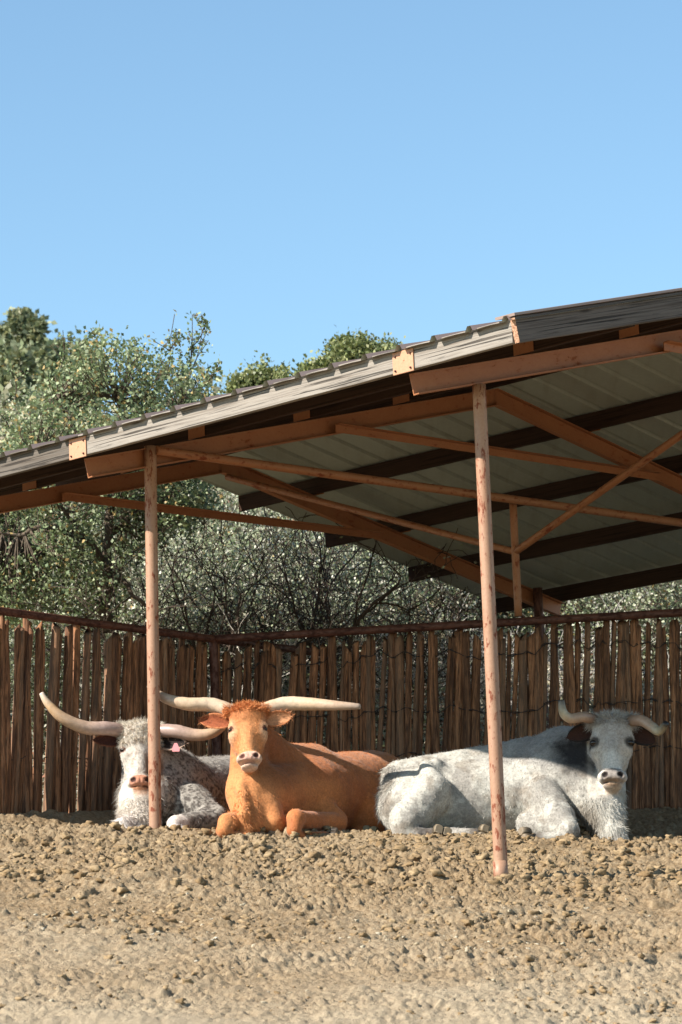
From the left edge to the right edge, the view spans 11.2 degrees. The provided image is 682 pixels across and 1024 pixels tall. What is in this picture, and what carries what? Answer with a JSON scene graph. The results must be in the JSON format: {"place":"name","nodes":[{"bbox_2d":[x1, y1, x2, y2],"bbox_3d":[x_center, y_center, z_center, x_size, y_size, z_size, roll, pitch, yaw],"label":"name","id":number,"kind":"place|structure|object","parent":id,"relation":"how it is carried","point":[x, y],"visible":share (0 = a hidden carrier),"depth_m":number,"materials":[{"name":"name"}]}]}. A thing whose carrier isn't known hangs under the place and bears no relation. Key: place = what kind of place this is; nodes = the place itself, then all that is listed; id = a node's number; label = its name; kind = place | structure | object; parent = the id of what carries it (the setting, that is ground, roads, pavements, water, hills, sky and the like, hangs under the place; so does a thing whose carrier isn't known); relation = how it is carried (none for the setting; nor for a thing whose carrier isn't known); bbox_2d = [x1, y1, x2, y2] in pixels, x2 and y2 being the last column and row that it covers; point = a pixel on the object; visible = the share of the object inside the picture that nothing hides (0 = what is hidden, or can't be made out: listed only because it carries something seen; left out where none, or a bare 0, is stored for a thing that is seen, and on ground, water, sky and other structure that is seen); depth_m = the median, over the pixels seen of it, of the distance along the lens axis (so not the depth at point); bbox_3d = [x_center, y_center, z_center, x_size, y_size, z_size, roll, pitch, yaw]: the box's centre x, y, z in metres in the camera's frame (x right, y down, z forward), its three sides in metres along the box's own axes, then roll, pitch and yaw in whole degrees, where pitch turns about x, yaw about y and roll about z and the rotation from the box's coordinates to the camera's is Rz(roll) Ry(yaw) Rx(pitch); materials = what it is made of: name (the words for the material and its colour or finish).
{"place":"outdoors","nodes":[
{"label":"outdoors","id":0,"kind":"place"},
{"bbox_2d":[0,437,681,1023],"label":"ground","id":1,"kind":"structure","parent":0,"point":[38,967],"depth_m":19.66,"materials":[{"name":"beige soil"}]},
{"bbox_2d":[0,334,39,413],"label":"oak tree","id":2,"kind":"object","parent":1,"relation":"on","point":[19,354],"visible":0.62,"depth_m":67.22,"materials":[{"name":"green plant"}]},
{"bbox_2d":[0,379,53,513],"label":"scrub bush","id":3,"kind":"object","parent":1,"relation":"on","point":[8,416],"visible":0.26,"depth_m":41.01,"materials":[{"name":"green plant"}]},
{"bbox_2d":[0,306,57,412],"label":"oak tree","id":4,"kind":"object","parent":1,"relation":"on","point":[25,325],"visible":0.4,"depth_m":75.53,"materials":[{"name":"green plant"}]},
{"bbox_2d":[0,506,62,586],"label":"scrub bush","id":5,"kind":"object","parent":1,"relation":"on","point":[31,526],"visible":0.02,"depth_m":38.05,"materials":[{"name":"green plant"}]},
{"bbox_2d":[0,374,106,523],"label":"scrub bush","id":6,"kind":"object","parent":1,"relation":"on","point":[4,432],"visible":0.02,"depth_m":40.41,"materials":[{"name":"green plant"}]},
{"bbox_2d":[9,611,103,735],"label":"scrub bush","id":7,"kind":"object","parent":1,"relation":"on","point":[12,655],"visible":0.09,"depth_m":32.77,"materials":[{"name":"grey plant"}]},
{"bbox_2d":[9,609,107,753],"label":"scrub bush","id":8,"kind":"object","parent":1,"relation":"on","point":[11,667],"visible":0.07,"depth_m":32.57,"materials":[{"name":"grey plant"}]},
{"bbox_2d":[27,325,110,419],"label":"oak tree","id":9,"kind":"object","parent":1,"relation":"on","point":[44,354],"visible":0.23,"depth_m":71.36,"materials":[{"name":"green plant"}]},
{"bbox_2d":[9,607,135,777],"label":"scrub bush","id":10,"kind":"object","parent":1,"relation":"on","point":[47,667],"visible":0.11,"depth_m":32.56,"materials":[{"name":"green plant"}]},
{"bbox_2d":[14,503,137,610],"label":"scrub bush","id":11,"kind":"object","parent":1,"relation":"on","point":[21,527],"visible":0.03,"depth_m":37.73,"materials":[{"name":"green plant"}]},
{"bbox_2d":[9,493,190,695],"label":"scrub bush","id":12,"kind":"object","parent":1,"relation":"on","point":[63,631],"visible":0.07,"depth_m":35.02,"materials":[{"name":"green plant"}]},
{"bbox_2d":[0,616,206,813],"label":"stake fence","id":13,"kind":"object","parent":1,"relation":"on","point":[99,773],"visible":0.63,"depth_m":26.43,"materials":[{"name":"brown wood"}]},
{"bbox_2d":[0,309,231,641],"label":"green bush","id":14,"kind":"object","parent":1,"relation":"on","point":[16,560],"visible":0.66,"depth_m":31.82,"materials":[{"name":"green plant"}]},
{"bbox_2d":[44,671,207,757],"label":"dry bush","id":15,"kind":"object","parent":1,"relation":"on","point":[90,705],"depth_m":31.12,"materials":[{"name":"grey plant"}]},
{"bbox_2d":[39,692,229,829],"bbox_3d":[-1.042,1.966,25.922,1.079,1.189,2.410,-9,-12,35],"label":"longhorn steer","id":16,"kind":"object","parent":1,"relation":"on","point":[193,790],"visible":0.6,"depth_m":25.35,"materials":[{"name":"white fur"}]},
{"bbox_2d":[11,557,264,778],"bbox_3d":[-2.100,1.745,33.306,2.691,2.665,2.810,7,-14,-44],"label":"scrub bush","id":17,"kind":"object","parent":1,"relation":"on","point":[168,622],"visible":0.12,"depth_m":33.46,"materials":[{"name":"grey plant"}]},
{"bbox_2d":[5,524,286,754],"bbox_3d":[-1.862,1.598,33.883,2.874,2.846,3.000,-5,-10,14],"label":"scrub bush","id":18,"kind":"object","parent":1,"relation":"on","point":[192,583],"visible":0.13,"depth_m":33.51,"materials":[{"name":"green plant"}]},
{"bbox_2d":[31,511,316,684],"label":"scrub bush","id":19,"kind":"object","parent":1,"relation":"on","point":[167,578],"visible":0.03,"depth_m":35.37,"materials":[{"name":"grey plant"}]},
{"bbox_2d":[12,492,341,766],"bbox_3d":[-1.269,1.364,32.287,4.195,3.765,2.875,14,-19,-58],"label":"bare shrub","id":20,"kind":"object","parent":1,"relation":"on","point":[236,622],"visible":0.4,"depth_m":31.96,"materials":[{"name":"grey plant"}]},
{"bbox_2d":[80,519,290,726],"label":"scrub bush","id":21,"kind":"object","parent":1,"relation":"on","point":[195,593],"visible":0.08,"depth_m":34.00,"materials":[{"name":"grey plant"}]},
{"bbox_2d":[77,597,308,754],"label":"dry bush","id":22,"kind":"object","parent":1,"relation":"on","point":[295,642],"visible":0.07,"depth_m":31.91,"materials":[{"name":"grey plant"}]},
{"bbox_2d":[134,492,264,608],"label":"scrub bush","id":23,"kind":"object","parent":1,"relation":"on","point":[195,541],"visible":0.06,"depth_m":37.72,"materials":[{"name":"green plant"}]},
{"bbox_2d":[0,365,400,747],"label":"hillside scrub","id":24,"kind":"object","parent":1,"relation":"on","point":[8,390],"visible":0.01,"depth_m":44.68,"materials":[{"name":"green plant"}]},
{"bbox_2d":[42,506,379,775],"bbox_3d":[-1.482,1.415,31.974,4.013,3.602,2.750,6,-13,-40],"label":"bare shrub","id":25,"kind":"object","parent":1,"relation":"on","point":[211,615],"visible":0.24,"depth_m":32.22,"materials":[{"name":"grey plant"}]},
{"bbox_2d":[111,523,340,695],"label":"scrub bush","id":26,"kind":"object","parent":1,"relation":"on","point":[223,565],"visible":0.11,"depth_m":34.21,"materials":[{"name":"green plant"}]},
{"bbox_2d":[168,482,341,584],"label":"scrub bush","id":27,"kind":"object","parent":1,"relation":"on","point":[236,501],"visible":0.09,"depth_m":38.37,"materials":[{"name":"green plant"}]},
{"bbox_2d":[220,350,297,393],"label":"oak tree","id":28,"kind":"object","parent":1,"relation":"on","point":[260,375],"visible":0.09,"depth_m":41.74,"materials":[{"name":"green plant"}]},
{"bbox_2d":[120,510,401,703],"bbox_3d":[-0.732,1.217,34.789,3.180,3.016,3.046,-7,-11,25],"label":"scrub bush","id":29,"kind":"object","parent":1,"relation":"on","point":[305,592],"visible":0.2,"depth_m":34.65,"materials":[{"name":"green plant"}]},
{"bbox_2d":[24,493,506,762],"bbox_3d":[-0.585,1.206,32.965,3.250,4.257,4.742,27,-31,-70],"label":"bare shrub","id":30,"kind":"object","parent":1,"relation":"on","point":[371,607],"visible":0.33,"depth_m":32.85,"materials":[{"name":"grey plant"}]},
{"bbox_2d":[175,631,359,739],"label":"dry bush","id":31,"kind":"object","parent":1,"relation":"on","point":[282,686],"visible":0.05,"depth_m":32.30,"materials":[{"name":"grey plant"}]},
{"bbox_2d":[160,691,399,837],"bbox_3d":[-0.060,1.876,25.477,1.274,1.228,2.504,-11,-13,43],"label":"longhorn steer","id":32,"kind":"object","parent":1,"relation":"on","point":[275,781],"visible":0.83,"depth_m":24.95,"materials":[{"name":"orange"}]},
{"bbox_2d":[207,673,359,746],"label":"dry bush","id":33,"kind":"object","parent":1,"relation":"on","point":[307,714],"visible":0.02,"depth_m":32.53,"materials":[{"name":"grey plant"}]},
{"bbox_2d":[140,487,430,663],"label":"scrub bush","id":34,"kind":"object","parent":1,"relation":"on","point":[232,536],"visible":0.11,"depth_m":35.35,"materials":[{"name":"green plant"}]},
{"bbox_2d":[175,590,416,739],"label":"dry bush","id":35,"kind":"object","parent":1,"relation":"on","point":[284,727],"visible":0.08,"depth_m":32.72,"materials":[{"name":"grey plant"}]},
{"bbox_2d":[159,492,435,669],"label":"scrub bush","id":36,"kind":"object","parent":1,"relation":"on","point":[256,535],"visible":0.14,"depth_m":35.27,"materials":[{"name":"green plant"}]},
{"bbox_2d":[195,510,446,740],"bbox_3d":[-0.239,1.446,33.058,2.625,3.438,3.830,-2,-10,-2],"label":"bare shrub","id":37,"kind":"object","parent":1,"relation":"on","point":[324,624],"visible":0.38,"depth_m":33.03,"materials":[{"name":"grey plant"}]},
{"bbox_2d":[253,654,426,745],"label":"dry bush","id":38,"kind":"object","parent":1,"relation":"on","point":[318,694],"visible":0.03,"depth_m":32.93,"materials":[{"name":"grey plant"}]},
{"bbox_2d":[304,533,375,585],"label":"scrub bush","id":39,"kind":"object","parent":1,"relation":"on","point":[343,557],"visible":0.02,"depth_m":38.00,"materials":[{"name":"green plant"}]},
{"bbox_2d":[0,288,681,876],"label":"cattle shelter","id":40,"kind":"object","parent":1,"relation":"on","point":[532,458],"visible":0.94,"depth_m":28.08,"materials":[{"name":"paint"}]},
{"bbox_2d":[0,607,681,755],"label":"pipe fence","id":41,"kind":"object","parent":1,"relation":"on","point":[240,639],"visible":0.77,"depth_m":27.57,"materials":[{"name":"metal"}]},
{"bbox_2d":[0,820,681,1023],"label":"dirt clods","id":42,"kind":"object","parent":1,"relation":"on","point":[578,881],"visible":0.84,"depth_m":22.16,"materials":[{"name":"brown soil"}]},
{"bbox_2d":[6,398,681,804],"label":"slope brush","id":43,"kind":"object","parent":1,"relation":"on","point":[338,664],"visible":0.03,"depth_m":33.91,"materials":[{"name":"green plant"}]},
{"bbox_2d":[18,892,672,1022],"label":"pale pebbles","id":44,"kind":"object","parent":1,"relation":"on","point":[348,937],"visible":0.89,"depth_m":19.48,"materials":[{"name":"beige stone"}]},
{"bbox_2d":[290,325,405,372],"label":"oak tree","id":45,"kind":"object","parent":1,"relation":"on","point":[344,347],"visible":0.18,"depth_m":43.69,"materials":[{"name":"green plant"}]},
{"bbox_2d":[241,540,454,680],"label":"scrub bush","id":46,"kind":"object","parent":1,"relation":"on","point":[372,588],"visible":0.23,"depth_m":35.03,"materials":[{"name":"green plant"}]},
{"bbox_2d":[197,506,505,652],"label":"scrub bush","id":47,"kind":"object","parent":1,"relation":"on","point":[435,595],"visible":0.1,"depth_m":35.76,"materials":[{"name":"green plant"}]},
{"bbox_2d":[261,532,453,665],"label":"scrub bush","id":48,"kind":"object","parent":1,"relation":"on","point":[390,577],"visible":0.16,"depth_m":35.68,"materials":[{"name":"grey plant"}]},
{"bbox_2d":[241,533,474,689],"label":"scrub bush","id":49,"kind":"object","parent":1,"relation":"on","point":[387,572],"visible":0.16,"depth_m":35.08,"materials":[{"name":"green plant"}]},
{"bbox_2d":[243,596,484,736],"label":"dry bush","id":50,"kind":"object","parent":1,"relation":"on","point":[404,675],"visible":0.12,"depth_m":33.32,"materials":[{"name":"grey plant"}]},
{"bbox_2d":[204,531,561,748],"bbox_3d":[0.134,1.440,33.408,2.625,3.438,3.830,23,-27,-68],"label":"bare shrub","id":51,"kind":"object","parent":1,"relation":"on","point":[329,595],"visible":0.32,"depth_m":33.30,"materials":[{"name":"grey plant"}]},
{"bbox_2d":[282,540,513,749],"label":"bare shrub","id":52,"kind":"object","parent":1,"relation":"on","point":[435,605],"visible":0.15,"depth_m":33.37,"materials":[{"name":"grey plant"}]},
{"bbox_2d":[375,650,444,741],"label":"dry bush","id":53,"kind":"object","parent":1,"relation":"on","point":[377,707],"visible":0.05,"depth_m":33.20,"materials":[{"name":"grey plant"}]},
{"bbox_2d":[207,613,681,809],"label":"stake fence","id":54,"kind":"object","parent":1,"relation":"on","point":[654,775],"visible":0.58,"depth_m":27.56,"materials":[{"name":"brown wood"}]},
{"bbox_2d":[368,566,534,657],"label":"scrub bush","id":55,"kind":"object","parent":1,"relation":"on","point":[475,615],"visible":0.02,"depth_m":36.33,"materials":[{"name":"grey plant"}]},
{"bbox_2d":[362,556,545,664],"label":"scrub bush","id":56,"kind":"object","parent":1,"relation":"on","point":[474,611],"visible":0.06,"depth_m":36.01,"materials":[{"name":"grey plant"}]},
{"bbox_2d":[360,611,548,746],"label":"dry bush","id":57,"kind":"object","parent":1,"relation":"on","point":[445,672],"visible":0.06,"depth_m":34.03,"materials":[{"name":"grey plant"}]},
{"bbox_2d":[382,564,572,637],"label":"scrub bush","id":58,"kind":"object","parent":1,"relation":"on","point":[466,619],"visible":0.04,"depth_m":36.77,"materials":[{"name":"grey plant"}]},
{"bbox_2d":[412,626,547,744],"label":"dry bush","id":59,"kind":"object","parent":1,"relation":"on","point":[482,678],"visible":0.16,"depth_m":33.98,"materials":[{"name":"grey plant"}]},
{"bbox_2d":[413,592,618,715],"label":"dry bush","id":60,"kind":"object","parent":1,"relation":"on","point":[503,637],"visible":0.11,"depth_m":34.64,"materials":[{"name":"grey plant"}]},
{"bbox_2d":[373,700,668,841],"bbox_3d":[1.277,1.975,25.078,2.117,1.145,1.098,-2,-10,0],"label":"longhorn steer","id":61,"kind":"object","parent":1,"relation":"on","point":[560,780],"visible":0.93,"depth_m":24.89,"materials":[{"name":"white"}]},
{"bbox_2d":[422,584,623,662],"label":"scrub bush","id":62,"kind":"object","parent":1,"relation":"on","point":[546,625],"visible":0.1,"depth_m":35.86,"materials":[{"name":"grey plant"}]},
{"bbox_2d":[415,591,632,632],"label":"scrub bush","id":63,"kind":"object","parent":1,"relation":"on","point":[511,628],"visible":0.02,"depth_m":36.81,"materials":[{"name":"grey plant"}]},
{"bbox_2d":[444,595,655,722],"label":"dry bush","id":64,"kind":"object","parent":1,"relation":"on","point":[560,679],"visible":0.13,"depth_m":34.21,"materials":[{"name":"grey plant"}]},
{"bbox_2d":[507,590,654,657],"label":"scrub bush","id":65,"kind":"object","parent":1,"relation":"on","point":[566,603],"visible":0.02,"depth_m":36.25,"materials":[{"name":"green plant"}]},
{"bbox_2d":[514,582,681,683],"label":"scrub bush","id":66,"kind":"object","parent":1,"relation":"on","point":[597,603],"visible":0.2,"depth_m":35.34,"materials":[{"name":"green plant"}]},
{"bbox_2d":[543,580,681,688],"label":"scrub bush","id":67,"kind":"object","parent":1,"relation":"on","point":[638,600],"visible":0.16,"depth_m":35.00,"materials":[{"name":"green plant"}]},
{"bbox_2d":[547,626,680,724],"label":"dry bush","id":68,"kind":"object","parent":1,"relation":"on","point":[590,699],"visible":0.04,"depth_m":33.54,"materials":[{"name":"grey plant"}]},
{"bbox_2d":[564,581,681,690],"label":"scrub bush","id":69,"kind":"object","parent":1,"relation":"on","point":[649,620],"visible":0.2,"depth_m":34.92,"materials":[{"name":"green plant"}]},
{"bbox_2d":[597,580,681,684],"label":"scrub bush","id":70,"kind":"object","parent":1,"relation":"on","point":[669,599],"visible":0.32,"depth_m":34.80,"materials":[{"name":"green plant"}]},
{"bbox_2d":[615,625,681,724],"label":"dry bush","id":71,"kind":"object","parent":1,"relation":"on","point":[651,692],"visible":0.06,"depth_m":33.20,"materials":[{"name":"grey plant"}]},
{"bbox_2d":[0,0,681,414],"label":"sky","id":72,"kind":"structure","parent":0,"point":[283,173],"materials":[{"name":"blue"}]}
]}

